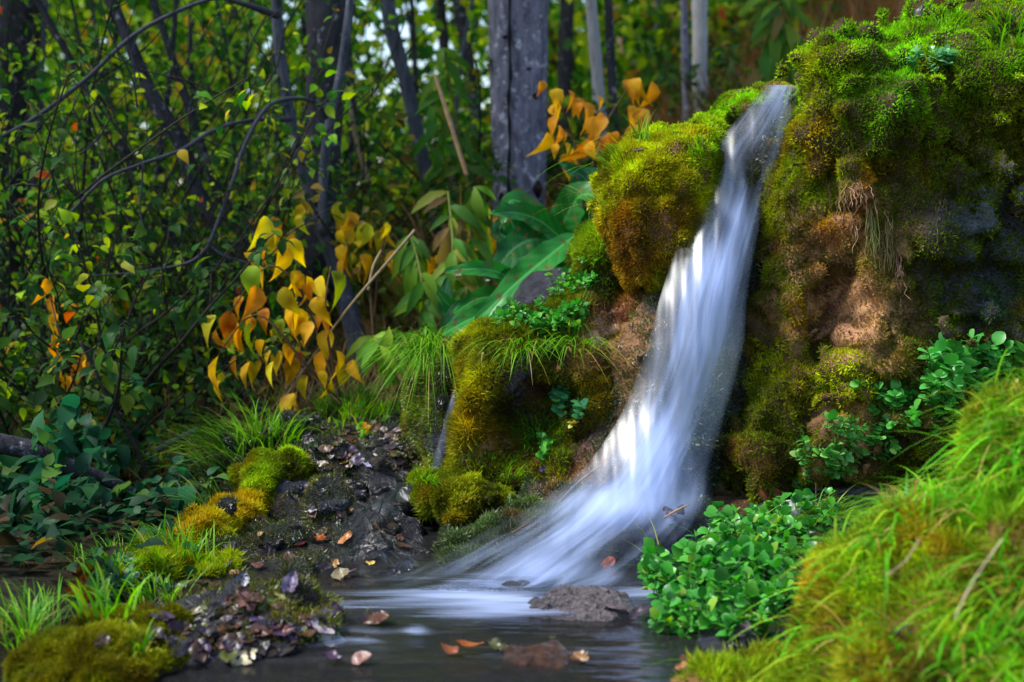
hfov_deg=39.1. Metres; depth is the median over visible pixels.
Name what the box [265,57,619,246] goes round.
shrub
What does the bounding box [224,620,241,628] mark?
fallen leaf
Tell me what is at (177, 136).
tree
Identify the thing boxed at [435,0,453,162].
forest tree
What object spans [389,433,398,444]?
fallen leaf
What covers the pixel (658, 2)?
forest tree
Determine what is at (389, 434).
fallen leaf
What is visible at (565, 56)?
forest tree
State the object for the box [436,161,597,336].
broad leaf plant
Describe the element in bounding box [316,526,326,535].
fallen leaf
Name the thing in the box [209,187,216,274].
bare twig
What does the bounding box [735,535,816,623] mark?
watercress
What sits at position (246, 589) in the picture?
fallen leaf
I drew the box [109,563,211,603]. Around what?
grass tuft
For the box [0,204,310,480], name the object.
shrub
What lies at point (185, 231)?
bare twig
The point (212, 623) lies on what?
fallen leaf
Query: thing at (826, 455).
watercress
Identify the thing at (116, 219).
bare twig
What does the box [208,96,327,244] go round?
bare branch
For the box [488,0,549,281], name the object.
tree
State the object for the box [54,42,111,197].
bare twig
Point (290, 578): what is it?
fallen leaf
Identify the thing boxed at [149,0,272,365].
tree
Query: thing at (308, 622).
fallen leaf
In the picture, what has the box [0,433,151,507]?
fallen log
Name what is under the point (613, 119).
shrub
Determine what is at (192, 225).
bare twig
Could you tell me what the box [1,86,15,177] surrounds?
bare twig
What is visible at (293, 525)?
stream stone
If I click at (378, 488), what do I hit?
stream stone
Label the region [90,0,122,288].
forest tree
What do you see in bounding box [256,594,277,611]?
fallen leaf
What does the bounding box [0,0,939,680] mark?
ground
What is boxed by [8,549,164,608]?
rusty bank
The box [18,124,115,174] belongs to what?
bare twig
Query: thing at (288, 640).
fallen leaf
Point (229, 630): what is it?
fallen leaf
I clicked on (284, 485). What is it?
stream stone
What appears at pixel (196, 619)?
fallen leaf
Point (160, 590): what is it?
fallen leaf
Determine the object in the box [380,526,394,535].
stream stone
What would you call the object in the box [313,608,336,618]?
fallen leaf
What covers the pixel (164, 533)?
grass tuft
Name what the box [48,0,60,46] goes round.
bare twig
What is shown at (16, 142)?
bare twig
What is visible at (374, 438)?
stream stone
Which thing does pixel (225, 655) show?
fallen leaf
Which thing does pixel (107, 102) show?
bare twig
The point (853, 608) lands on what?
grassy bank
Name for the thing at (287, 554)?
fallen leaf
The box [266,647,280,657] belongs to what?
stream stone
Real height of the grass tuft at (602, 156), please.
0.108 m
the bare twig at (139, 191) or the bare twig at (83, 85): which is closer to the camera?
the bare twig at (83, 85)
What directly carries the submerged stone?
in the pool water
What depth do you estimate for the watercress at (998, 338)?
2.84 m
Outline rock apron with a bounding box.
[513,468,721,562]
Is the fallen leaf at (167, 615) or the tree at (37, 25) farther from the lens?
the tree at (37, 25)
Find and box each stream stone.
[250,557,266,566]
[253,620,271,634]
[266,537,278,547]
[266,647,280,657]
[271,620,280,624]
[276,479,299,494]
[279,606,291,613]
[288,523,300,527]
[293,482,304,489]
[314,428,325,434]
[316,561,334,570]
[317,499,334,513]
[320,465,333,472]
[324,622,337,630]
[329,498,350,510]
[331,447,339,452]
[354,489,366,500]
[365,549,388,560]
[368,455,389,470]
[369,436,378,441]
[369,493,392,503]
[370,480,387,495]
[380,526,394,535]
[382,436,391,443]
[387,522,402,535]
[387,568,404,576]
[392,556,415,570]
[393,452,401,458]
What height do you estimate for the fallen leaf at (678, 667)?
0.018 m
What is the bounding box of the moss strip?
[174,444,315,534]
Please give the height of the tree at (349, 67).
2.261 m
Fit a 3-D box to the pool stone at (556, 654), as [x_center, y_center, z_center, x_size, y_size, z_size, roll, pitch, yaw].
[0.039,0.459,2.053,0.121,0.049,0.106,4,6,38]
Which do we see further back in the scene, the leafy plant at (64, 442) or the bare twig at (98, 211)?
the bare twig at (98, 211)
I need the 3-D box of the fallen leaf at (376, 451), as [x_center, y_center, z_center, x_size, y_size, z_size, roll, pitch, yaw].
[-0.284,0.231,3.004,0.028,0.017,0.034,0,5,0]
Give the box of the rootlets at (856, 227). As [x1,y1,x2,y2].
[840,203,877,253]
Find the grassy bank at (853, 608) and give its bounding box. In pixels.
[646,340,1023,681]
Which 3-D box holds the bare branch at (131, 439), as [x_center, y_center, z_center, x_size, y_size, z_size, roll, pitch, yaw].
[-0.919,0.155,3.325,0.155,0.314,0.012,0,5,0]
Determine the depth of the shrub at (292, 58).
5.48 m
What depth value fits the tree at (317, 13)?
4.36 m
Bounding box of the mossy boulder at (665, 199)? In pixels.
[586,78,798,294]
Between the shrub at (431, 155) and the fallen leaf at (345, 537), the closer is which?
the fallen leaf at (345, 537)
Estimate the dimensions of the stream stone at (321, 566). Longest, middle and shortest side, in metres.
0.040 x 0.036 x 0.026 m
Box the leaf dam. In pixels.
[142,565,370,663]
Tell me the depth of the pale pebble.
2.74 m
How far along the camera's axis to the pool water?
2.15 m
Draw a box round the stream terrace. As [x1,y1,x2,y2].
[196,384,435,579]
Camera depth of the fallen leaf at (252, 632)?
2.08 m
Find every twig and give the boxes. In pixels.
[0,116,30,180]
[0,129,49,293]
[0,245,67,289]
[1,0,12,59]
[1,59,47,107]
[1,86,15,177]
[2,142,101,221]
[10,39,30,224]
[15,201,108,267]
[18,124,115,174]
[25,262,105,329]
[30,13,59,111]
[31,40,141,169]
[45,0,67,119]
[46,26,218,93]
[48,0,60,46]
[51,133,133,228]
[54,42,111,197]
[58,20,140,169]
[60,166,129,234]
[62,24,98,128]
[75,1,99,42]
[75,103,91,276]
[79,68,141,154]
[88,78,149,239]
[96,0,180,80]
[100,0,137,106]
[100,94,181,252]
[101,68,242,159]
[104,133,121,283]
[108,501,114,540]
[111,0,127,169]
[128,0,141,80]
[131,35,137,89]
[132,48,215,164]
[136,12,188,176]
[139,164,143,224]
[144,61,168,155]
[147,138,220,292]
[150,0,212,39]
[150,134,199,233]
[158,200,214,327]
[166,171,221,284]
[167,212,220,329]
[168,173,245,252]
[170,79,190,193]
[170,147,242,231]
[170,155,199,296]
[177,0,225,79]
[183,0,218,50]
[204,246,230,310]
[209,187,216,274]
[210,152,338,275]
[232,154,249,271]
[241,0,268,61]
[245,0,292,57]
[246,106,273,261]
[255,0,296,116]
[255,193,346,265]
[263,24,271,179]
[512,521,533,533]
[557,463,602,503]
[663,504,688,518]
[885,538,919,575]
[954,538,1002,617]
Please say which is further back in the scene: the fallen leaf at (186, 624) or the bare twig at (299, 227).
the bare twig at (299, 227)
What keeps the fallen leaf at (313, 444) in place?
on the stream terrace
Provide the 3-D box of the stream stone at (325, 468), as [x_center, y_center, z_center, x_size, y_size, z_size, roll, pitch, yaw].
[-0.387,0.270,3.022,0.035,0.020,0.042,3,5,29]
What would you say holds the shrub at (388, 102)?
on the ground at (10, 576)
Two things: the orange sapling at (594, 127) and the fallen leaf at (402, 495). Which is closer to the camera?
the fallen leaf at (402, 495)
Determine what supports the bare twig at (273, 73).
in the shrub at (235, 139)
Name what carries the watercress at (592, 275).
on the mossy stone at (587, 243)
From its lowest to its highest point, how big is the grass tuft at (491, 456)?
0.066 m
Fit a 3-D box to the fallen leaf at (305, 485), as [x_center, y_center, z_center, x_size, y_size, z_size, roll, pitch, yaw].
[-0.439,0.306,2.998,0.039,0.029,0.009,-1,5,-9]
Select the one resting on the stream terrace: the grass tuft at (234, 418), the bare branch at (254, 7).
the grass tuft at (234, 418)
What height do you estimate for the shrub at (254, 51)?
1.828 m
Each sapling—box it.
[30,278,104,434]
[201,216,363,412]
[264,202,436,334]
[271,0,372,378]
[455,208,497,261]
[525,78,660,180]
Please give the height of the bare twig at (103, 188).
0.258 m
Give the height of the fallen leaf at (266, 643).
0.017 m
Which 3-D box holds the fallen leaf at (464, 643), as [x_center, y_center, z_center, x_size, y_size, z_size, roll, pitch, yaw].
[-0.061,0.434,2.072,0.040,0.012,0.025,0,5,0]
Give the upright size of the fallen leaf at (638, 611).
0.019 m
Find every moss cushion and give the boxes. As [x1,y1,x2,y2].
[117,532,248,600]
[160,488,268,554]
[227,444,307,497]
[404,463,519,529]
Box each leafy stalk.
[341,253,417,340]
[345,328,405,388]
[391,185,495,331]
[413,48,498,240]
[739,0,814,88]
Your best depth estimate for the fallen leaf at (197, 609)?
2.14 m
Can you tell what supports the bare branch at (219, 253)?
attached to the shrub at (48, 164)
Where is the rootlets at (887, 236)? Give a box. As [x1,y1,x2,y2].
[874,209,898,274]
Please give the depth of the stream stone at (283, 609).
2.12 m
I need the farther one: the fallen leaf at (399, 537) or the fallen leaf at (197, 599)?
the fallen leaf at (399, 537)
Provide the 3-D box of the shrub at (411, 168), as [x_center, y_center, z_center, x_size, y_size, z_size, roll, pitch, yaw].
[-0.724,-0.584,6.158,1.329,0.964,1.136,2,5,19]
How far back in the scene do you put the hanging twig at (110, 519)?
3.14 m
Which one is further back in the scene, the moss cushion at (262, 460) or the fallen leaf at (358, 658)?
the moss cushion at (262, 460)
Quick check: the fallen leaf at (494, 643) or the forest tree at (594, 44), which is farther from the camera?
the forest tree at (594, 44)
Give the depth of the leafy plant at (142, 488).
3.37 m
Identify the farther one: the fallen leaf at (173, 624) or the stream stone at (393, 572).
the stream stone at (393, 572)
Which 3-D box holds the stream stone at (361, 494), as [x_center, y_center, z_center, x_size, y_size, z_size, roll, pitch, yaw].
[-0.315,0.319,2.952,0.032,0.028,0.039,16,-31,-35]
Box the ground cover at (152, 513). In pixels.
[0,358,283,600]
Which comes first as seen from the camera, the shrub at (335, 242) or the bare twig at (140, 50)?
the bare twig at (140, 50)
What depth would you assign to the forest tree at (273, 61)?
5.99 m
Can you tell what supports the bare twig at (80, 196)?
in the shrub at (48, 164)
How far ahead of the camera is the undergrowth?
7.48 m
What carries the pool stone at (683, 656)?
in the pool water
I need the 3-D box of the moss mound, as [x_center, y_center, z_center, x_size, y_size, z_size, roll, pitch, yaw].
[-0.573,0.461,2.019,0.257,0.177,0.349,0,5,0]
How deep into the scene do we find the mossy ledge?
2.93 m
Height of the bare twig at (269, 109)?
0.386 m
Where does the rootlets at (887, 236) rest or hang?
attached to the mossy cliff
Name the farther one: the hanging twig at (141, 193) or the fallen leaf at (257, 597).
the hanging twig at (141, 193)
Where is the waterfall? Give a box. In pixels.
[410,85,778,631]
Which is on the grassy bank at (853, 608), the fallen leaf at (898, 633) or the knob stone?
the fallen leaf at (898, 633)
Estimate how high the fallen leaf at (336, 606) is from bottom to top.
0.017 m
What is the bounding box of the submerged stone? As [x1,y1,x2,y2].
[497,580,536,591]
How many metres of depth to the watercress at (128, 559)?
2.42 m
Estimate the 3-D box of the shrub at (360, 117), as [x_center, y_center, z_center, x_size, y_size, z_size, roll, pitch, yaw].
[-0.699,-0.343,4.719,1.501,0.899,1.111,1,5,14]
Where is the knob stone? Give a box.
[645,500,692,545]
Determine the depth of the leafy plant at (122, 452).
2.88 m
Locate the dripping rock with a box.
[395,329,455,469]
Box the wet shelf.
[711,484,903,539]
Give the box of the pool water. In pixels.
[0,520,794,681]
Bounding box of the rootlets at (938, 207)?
[932,199,949,245]
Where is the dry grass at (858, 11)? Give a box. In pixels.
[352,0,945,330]
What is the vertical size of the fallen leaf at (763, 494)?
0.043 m
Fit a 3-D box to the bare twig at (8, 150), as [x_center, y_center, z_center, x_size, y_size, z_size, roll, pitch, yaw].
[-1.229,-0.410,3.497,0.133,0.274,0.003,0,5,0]
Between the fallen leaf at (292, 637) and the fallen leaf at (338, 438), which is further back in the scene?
the fallen leaf at (338, 438)
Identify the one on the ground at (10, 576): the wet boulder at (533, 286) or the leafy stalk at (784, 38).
the leafy stalk at (784, 38)
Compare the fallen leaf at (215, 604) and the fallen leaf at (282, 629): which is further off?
the fallen leaf at (215, 604)
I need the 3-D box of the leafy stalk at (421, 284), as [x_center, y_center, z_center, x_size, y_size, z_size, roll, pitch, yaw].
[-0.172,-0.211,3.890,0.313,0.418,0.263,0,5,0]
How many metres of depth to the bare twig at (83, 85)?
3.72 m
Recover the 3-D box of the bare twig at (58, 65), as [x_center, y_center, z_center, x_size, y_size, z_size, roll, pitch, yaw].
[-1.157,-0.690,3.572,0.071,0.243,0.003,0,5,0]
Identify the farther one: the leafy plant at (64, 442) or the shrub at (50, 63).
the shrub at (50, 63)
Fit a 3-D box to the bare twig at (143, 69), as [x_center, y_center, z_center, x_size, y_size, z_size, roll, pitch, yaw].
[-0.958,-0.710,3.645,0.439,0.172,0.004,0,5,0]
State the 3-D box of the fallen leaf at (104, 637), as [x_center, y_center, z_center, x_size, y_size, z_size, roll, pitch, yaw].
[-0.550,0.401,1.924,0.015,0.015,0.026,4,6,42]
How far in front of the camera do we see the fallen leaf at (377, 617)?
2.21 m
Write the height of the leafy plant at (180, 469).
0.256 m
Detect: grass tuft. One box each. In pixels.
[0,571,91,648]
[43,523,185,575]
[46,559,156,623]
[108,510,233,576]
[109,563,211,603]
[121,614,162,655]
[136,388,304,486]
[163,460,231,506]
[214,398,344,455]
[261,372,401,429]
[322,322,461,417]
[370,337,435,386]
[403,465,452,485]
[447,444,527,470]
[457,331,585,383]
[494,460,543,483]
[495,400,580,459]
[502,320,628,383]
[530,133,632,182]
[553,168,606,214]
[595,518,658,565]
[621,103,657,140]
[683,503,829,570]
[688,132,719,161]
[781,483,874,521]
[904,7,970,29]
[953,0,1023,51]
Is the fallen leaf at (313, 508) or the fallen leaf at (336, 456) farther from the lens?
the fallen leaf at (336, 456)
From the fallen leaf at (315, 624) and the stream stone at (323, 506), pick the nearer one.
the fallen leaf at (315, 624)
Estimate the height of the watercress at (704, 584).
0.104 m
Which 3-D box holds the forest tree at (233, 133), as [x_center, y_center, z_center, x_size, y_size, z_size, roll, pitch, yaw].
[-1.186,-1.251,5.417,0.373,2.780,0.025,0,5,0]
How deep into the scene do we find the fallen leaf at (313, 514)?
2.82 m
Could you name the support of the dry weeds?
on the ground at (10, 576)
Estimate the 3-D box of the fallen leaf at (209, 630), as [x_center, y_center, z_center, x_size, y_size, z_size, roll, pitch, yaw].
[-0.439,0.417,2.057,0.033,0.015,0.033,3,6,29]
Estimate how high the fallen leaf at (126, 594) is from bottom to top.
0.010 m
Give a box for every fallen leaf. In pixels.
[94,633,109,647]
[122,590,131,597]
[145,613,165,618]
[147,611,173,621]
[149,627,165,639]
[155,588,168,594]
[157,610,175,620]
[157,612,170,624]
[165,634,185,642]
[167,620,184,635]
[167,638,191,658]
[171,581,187,588]
[179,618,187,629]
[181,620,191,631]
[188,639,206,662]
[190,639,206,651]
[191,604,206,620]
[193,603,201,623]
[193,625,215,639]
[195,595,208,604]
[197,626,221,638]
[199,639,210,652]
[200,605,214,622]
[200,634,213,642]
[207,621,220,626]
[211,601,228,608]
[214,628,227,636]
[215,635,229,649]
[216,623,235,632]
[216,633,245,645]
[217,614,232,622]
[217,624,237,633]
[218,602,238,617]
[218,633,237,644]
[219,649,236,661]
[221,639,243,650]
[221,639,244,652]
[222,540,235,547]
[224,593,235,603]
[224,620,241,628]
[225,614,247,626]
[228,609,238,615]
[229,569,238,574]
[230,647,256,665]
[234,572,249,585]
[234,631,256,642]
[235,590,255,610]
[238,586,262,602]
[241,620,249,630]
[244,642,265,658]
[246,623,269,635]
[248,630,266,640]
[249,615,263,624]
[251,560,263,567]
[251,590,264,599]
[251,633,265,642]
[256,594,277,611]
[256,609,271,618]
[259,640,270,651]
[264,536,277,550]
[269,624,290,636]
[270,601,285,608]
[270,619,294,637]
[272,592,285,601]
[276,642,295,655]
[281,571,297,592]
[282,551,294,560]
[283,627,296,645]
[285,625,308,642]
[292,541,304,546]
[292,629,317,636]
[295,625,307,633]
[298,614,307,625]
[299,481,308,493]
[302,431,312,443]
[304,617,311,626]
[305,503,316,512]
[305,610,319,618]
[307,440,317,447]
[307,510,316,517]
[311,613,334,634]
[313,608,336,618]
[315,534,324,540]
[316,456,328,466]
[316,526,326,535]
[317,631,346,646]
[318,440,333,452]
[321,601,343,613]
[322,650,341,659]
[326,452,334,458]
[329,558,338,567]
[331,567,348,581]
[333,440,342,445]
[334,446,346,458]
[335,436,342,443]
[336,510,346,518]
[337,531,351,543]
[342,444,358,452]
[342,456,352,467]
[343,435,354,440]
[350,452,364,465]
[350,651,371,664]
[360,547,370,553]
[362,610,389,623]
[365,444,381,448]
[370,423,381,431]
[370,447,381,455]
[378,426,387,432]
[384,431,397,437]
[384,443,400,449]
[385,456,393,465]
[388,450,400,456]
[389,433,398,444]
[389,449,402,456]
[392,426,400,433]
[394,458,407,464]
[395,487,410,502]
[395,542,410,547]
[396,534,403,540]
[412,457,421,464]
[441,643,458,653]
[456,640,483,646]
[486,637,506,650]
[539,464,546,472]
[570,650,588,661]
[601,556,614,566]
[604,604,629,613]
[628,604,651,618]
[663,506,673,515]
[674,657,694,669]
[728,620,750,636]
[757,486,782,501]
[891,625,912,637]
[914,6,924,15]
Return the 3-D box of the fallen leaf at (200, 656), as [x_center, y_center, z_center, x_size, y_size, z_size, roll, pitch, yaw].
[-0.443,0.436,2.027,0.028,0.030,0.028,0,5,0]
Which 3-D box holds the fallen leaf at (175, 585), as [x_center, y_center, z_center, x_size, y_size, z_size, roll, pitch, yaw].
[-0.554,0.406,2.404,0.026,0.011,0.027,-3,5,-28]
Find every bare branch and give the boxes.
[1,0,280,137]
[35,117,292,228]
[79,341,148,474]
[89,244,209,276]
[146,427,198,455]
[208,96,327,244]
[209,245,250,264]
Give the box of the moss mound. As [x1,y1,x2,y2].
[1,599,196,681]
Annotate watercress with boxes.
[86,558,129,604]
[117,551,141,589]
[356,421,371,436]
[491,294,589,334]
[535,430,557,459]
[544,266,591,296]
[546,381,588,420]
[558,409,576,431]
[573,256,601,289]
[637,537,765,633]
[648,602,773,639]
[685,501,809,587]
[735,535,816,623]
[742,487,841,552]
[789,428,853,489]
[822,409,900,479]
[850,368,961,436]
[905,44,926,68]
[917,329,1008,404]
[924,45,949,74]
[941,44,957,66]
[977,331,1023,380]
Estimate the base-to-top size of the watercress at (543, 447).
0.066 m
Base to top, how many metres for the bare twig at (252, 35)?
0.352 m
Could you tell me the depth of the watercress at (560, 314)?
2.97 m
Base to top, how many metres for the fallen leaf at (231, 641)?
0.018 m
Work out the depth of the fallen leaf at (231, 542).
2.65 m
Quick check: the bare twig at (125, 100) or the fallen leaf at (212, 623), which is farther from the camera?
the bare twig at (125, 100)
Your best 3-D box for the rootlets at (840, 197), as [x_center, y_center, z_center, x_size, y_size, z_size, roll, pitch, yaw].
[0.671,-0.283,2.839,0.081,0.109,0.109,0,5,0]
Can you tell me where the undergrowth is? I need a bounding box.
[24,0,843,336]
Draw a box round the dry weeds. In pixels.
[0,276,494,517]
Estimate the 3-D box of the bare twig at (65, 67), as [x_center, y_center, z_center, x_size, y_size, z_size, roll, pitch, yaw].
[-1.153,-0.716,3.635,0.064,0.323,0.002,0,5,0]
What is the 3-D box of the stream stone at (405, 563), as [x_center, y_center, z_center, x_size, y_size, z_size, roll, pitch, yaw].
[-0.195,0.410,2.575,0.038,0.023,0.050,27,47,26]
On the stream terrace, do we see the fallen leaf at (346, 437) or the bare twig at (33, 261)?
the fallen leaf at (346, 437)
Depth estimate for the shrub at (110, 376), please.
3.34 m
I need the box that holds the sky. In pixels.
[45,0,615,182]
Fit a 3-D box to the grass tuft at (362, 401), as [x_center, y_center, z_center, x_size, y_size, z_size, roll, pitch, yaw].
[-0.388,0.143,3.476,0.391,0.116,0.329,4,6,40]
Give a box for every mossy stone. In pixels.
[430,490,576,568]
[561,213,620,305]
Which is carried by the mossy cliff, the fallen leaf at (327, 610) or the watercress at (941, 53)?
the watercress at (941, 53)
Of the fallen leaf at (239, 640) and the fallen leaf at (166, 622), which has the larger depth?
the fallen leaf at (166, 622)
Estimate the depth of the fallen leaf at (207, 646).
2.03 m
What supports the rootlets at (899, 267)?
hanging from the mossy cliff
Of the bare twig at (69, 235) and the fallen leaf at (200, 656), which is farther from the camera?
the bare twig at (69, 235)
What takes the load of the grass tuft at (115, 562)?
on the rusty bank at (82, 577)
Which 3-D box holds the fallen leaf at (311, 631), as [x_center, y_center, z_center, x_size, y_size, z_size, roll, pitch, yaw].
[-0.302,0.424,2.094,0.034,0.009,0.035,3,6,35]
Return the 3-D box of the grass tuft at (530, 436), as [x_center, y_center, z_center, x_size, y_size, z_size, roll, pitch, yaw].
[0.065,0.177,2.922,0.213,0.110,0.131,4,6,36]
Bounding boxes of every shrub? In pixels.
[0,0,303,419]
[0,0,305,370]
[0,0,363,357]
[0,0,373,430]
[0,0,396,358]
[0,0,402,403]
[0,0,418,335]
[0,0,492,359]
[0,0,492,389]
[0,4,269,430]
[0,53,409,431]
[0,148,296,472]
[0,202,267,481]
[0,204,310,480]
[0,204,335,472]
[2,185,416,437]
[27,0,489,324]
[71,108,517,358]
[134,0,488,305]
[198,97,491,291]
[210,110,585,289]
[224,146,525,360]
[264,125,492,261]
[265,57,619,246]
[354,73,564,232]
[469,0,821,127]
[546,73,712,197]
[631,8,781,119]
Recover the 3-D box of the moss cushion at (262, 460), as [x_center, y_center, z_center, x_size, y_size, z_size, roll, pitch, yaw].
[-0.518,0.302,3.051,0.200,0.173,0.167,-4,6,-41]
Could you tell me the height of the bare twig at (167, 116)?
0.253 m
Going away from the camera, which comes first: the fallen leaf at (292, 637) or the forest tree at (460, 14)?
the fallen leaf at (292, 637)
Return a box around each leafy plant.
[0,394,138,535]
[0,409,229,538]
[0,437,130,539]
[0,454,203,538]
[30,372,163,535]
[100,454,206,536]
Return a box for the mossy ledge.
[437,271,643,493]
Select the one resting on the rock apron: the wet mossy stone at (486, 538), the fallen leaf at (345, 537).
the wet mossy stone at (486, 538)
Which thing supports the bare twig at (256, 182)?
attached to the bare branch at (245, 144)
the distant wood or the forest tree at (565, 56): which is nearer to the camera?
the forest tree at (565, 56)
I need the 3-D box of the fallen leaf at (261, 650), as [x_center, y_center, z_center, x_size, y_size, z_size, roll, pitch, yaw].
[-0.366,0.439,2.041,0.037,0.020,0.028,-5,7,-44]
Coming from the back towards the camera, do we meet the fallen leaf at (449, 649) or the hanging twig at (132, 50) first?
the hanging twig at (132, 50)
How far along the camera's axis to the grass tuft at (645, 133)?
2.95 m
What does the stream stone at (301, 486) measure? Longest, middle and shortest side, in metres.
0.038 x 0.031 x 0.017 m
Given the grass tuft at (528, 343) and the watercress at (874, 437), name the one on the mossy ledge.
the grass tuft at (528, 343)
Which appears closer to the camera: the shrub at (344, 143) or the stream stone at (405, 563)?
the stream stone at (405, 563)
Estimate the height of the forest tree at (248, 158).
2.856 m
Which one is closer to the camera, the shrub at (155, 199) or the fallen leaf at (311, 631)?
the fallen leaf at (311, 631)
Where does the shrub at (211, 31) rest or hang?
on the ground at (10, 576)
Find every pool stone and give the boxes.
[501,640,583,668]
[522,585,634,621]
[679,654,699,663]
[697,619,763,652]
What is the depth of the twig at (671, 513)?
2.60 m
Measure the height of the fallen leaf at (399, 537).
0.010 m
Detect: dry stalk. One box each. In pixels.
[287,229,415,393]
[345,90,369,179]
[367,250,381,289]
[433,74,467,175]
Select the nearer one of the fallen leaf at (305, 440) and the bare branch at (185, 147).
the fallen leaf at (305, 440)
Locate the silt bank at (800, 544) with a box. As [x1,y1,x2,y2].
[688,532,823,613]
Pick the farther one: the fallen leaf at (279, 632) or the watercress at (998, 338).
the watercress at (998, 338)
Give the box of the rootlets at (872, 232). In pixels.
[864,199,880,271]
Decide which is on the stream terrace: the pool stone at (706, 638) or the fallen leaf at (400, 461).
the fallen leaf at (400, 461)
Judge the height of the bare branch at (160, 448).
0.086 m
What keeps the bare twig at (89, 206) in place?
in the shrub at (182, 154)
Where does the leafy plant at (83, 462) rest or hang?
on the ground at (10, 576)
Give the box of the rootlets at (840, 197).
[826,173,875,223]
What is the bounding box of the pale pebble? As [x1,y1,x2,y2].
[780,500,803,517]
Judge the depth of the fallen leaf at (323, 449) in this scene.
3.04 m
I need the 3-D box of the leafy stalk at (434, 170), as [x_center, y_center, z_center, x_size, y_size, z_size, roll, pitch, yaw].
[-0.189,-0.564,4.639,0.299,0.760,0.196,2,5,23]
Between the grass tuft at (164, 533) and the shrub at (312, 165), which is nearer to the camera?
the grass tuft at (164, 533)
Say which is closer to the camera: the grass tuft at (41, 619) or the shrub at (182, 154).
the grass tuft at (41, 619)
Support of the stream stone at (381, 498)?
on the stream terrace
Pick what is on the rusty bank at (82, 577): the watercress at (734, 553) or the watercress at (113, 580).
the watercress at (113, 580)
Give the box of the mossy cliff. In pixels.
[719,0,1023,506]
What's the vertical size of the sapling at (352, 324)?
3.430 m
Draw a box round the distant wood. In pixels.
[42,0,674,232]
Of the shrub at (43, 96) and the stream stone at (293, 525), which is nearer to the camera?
the stream stone at (293, 525)
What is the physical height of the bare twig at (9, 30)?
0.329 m
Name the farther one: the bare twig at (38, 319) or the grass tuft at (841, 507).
the bare twig at (38, 319)
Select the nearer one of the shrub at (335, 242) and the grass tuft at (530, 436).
the grass tuft at (530, 436)
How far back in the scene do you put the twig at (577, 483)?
2.74 m
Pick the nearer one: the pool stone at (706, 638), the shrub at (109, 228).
the pool stone at (706, 638)
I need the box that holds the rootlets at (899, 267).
[892,248,910,308]
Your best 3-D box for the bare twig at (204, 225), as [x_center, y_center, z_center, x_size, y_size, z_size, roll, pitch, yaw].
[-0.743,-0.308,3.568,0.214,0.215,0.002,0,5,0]
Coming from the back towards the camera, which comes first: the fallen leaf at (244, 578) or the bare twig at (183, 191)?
the bare twig at (183, 191)
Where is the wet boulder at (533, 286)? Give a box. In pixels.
[507,268,566,306]
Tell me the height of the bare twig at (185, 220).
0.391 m
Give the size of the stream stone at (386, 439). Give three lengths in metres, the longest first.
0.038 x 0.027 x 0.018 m
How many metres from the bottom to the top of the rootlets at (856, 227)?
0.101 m
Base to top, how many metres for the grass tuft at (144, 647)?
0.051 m
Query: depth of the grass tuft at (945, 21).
2.89 m
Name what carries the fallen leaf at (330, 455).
on the stream terrace
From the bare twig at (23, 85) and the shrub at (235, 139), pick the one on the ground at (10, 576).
the shrub at (235, 139)
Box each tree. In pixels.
[0,0,35,376]
[25,0,42,206]
[25,0,47,371]
[28,17,46,327]
[33,0,241,385]
[70,0,101,255]
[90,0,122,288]
[99,1,120,326]
[104,0,253,385]
[149,0,178,379]
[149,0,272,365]
[187,2,207,348]
[214,0,243,222]
[229,5,257,216]
[243,0,254,213]
[271,39,282,309]
[276,0,345,381]
[299,3,306,81]
[346,39,395,249]
[348,66,363,285]
[380,0,445,247]
[404,0,415,202]
[409,0,422,212]
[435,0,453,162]
[447,0,473,224]
[452,0,490,186]
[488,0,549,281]
[555,0,573,189]
[585,0,607,156]
[604,0,618,132]
[653,0,660,106]
[680,0,690,122]
[691,0,708,112]
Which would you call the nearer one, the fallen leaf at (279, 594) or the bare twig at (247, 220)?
the fallen leaf at (279, 594)
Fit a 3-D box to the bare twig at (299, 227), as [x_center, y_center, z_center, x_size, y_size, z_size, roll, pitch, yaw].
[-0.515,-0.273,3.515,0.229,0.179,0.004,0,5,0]
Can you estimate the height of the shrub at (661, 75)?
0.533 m
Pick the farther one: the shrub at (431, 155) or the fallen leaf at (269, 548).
the shrub at (431, 155)
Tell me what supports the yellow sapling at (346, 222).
on the ground at (10, 576)

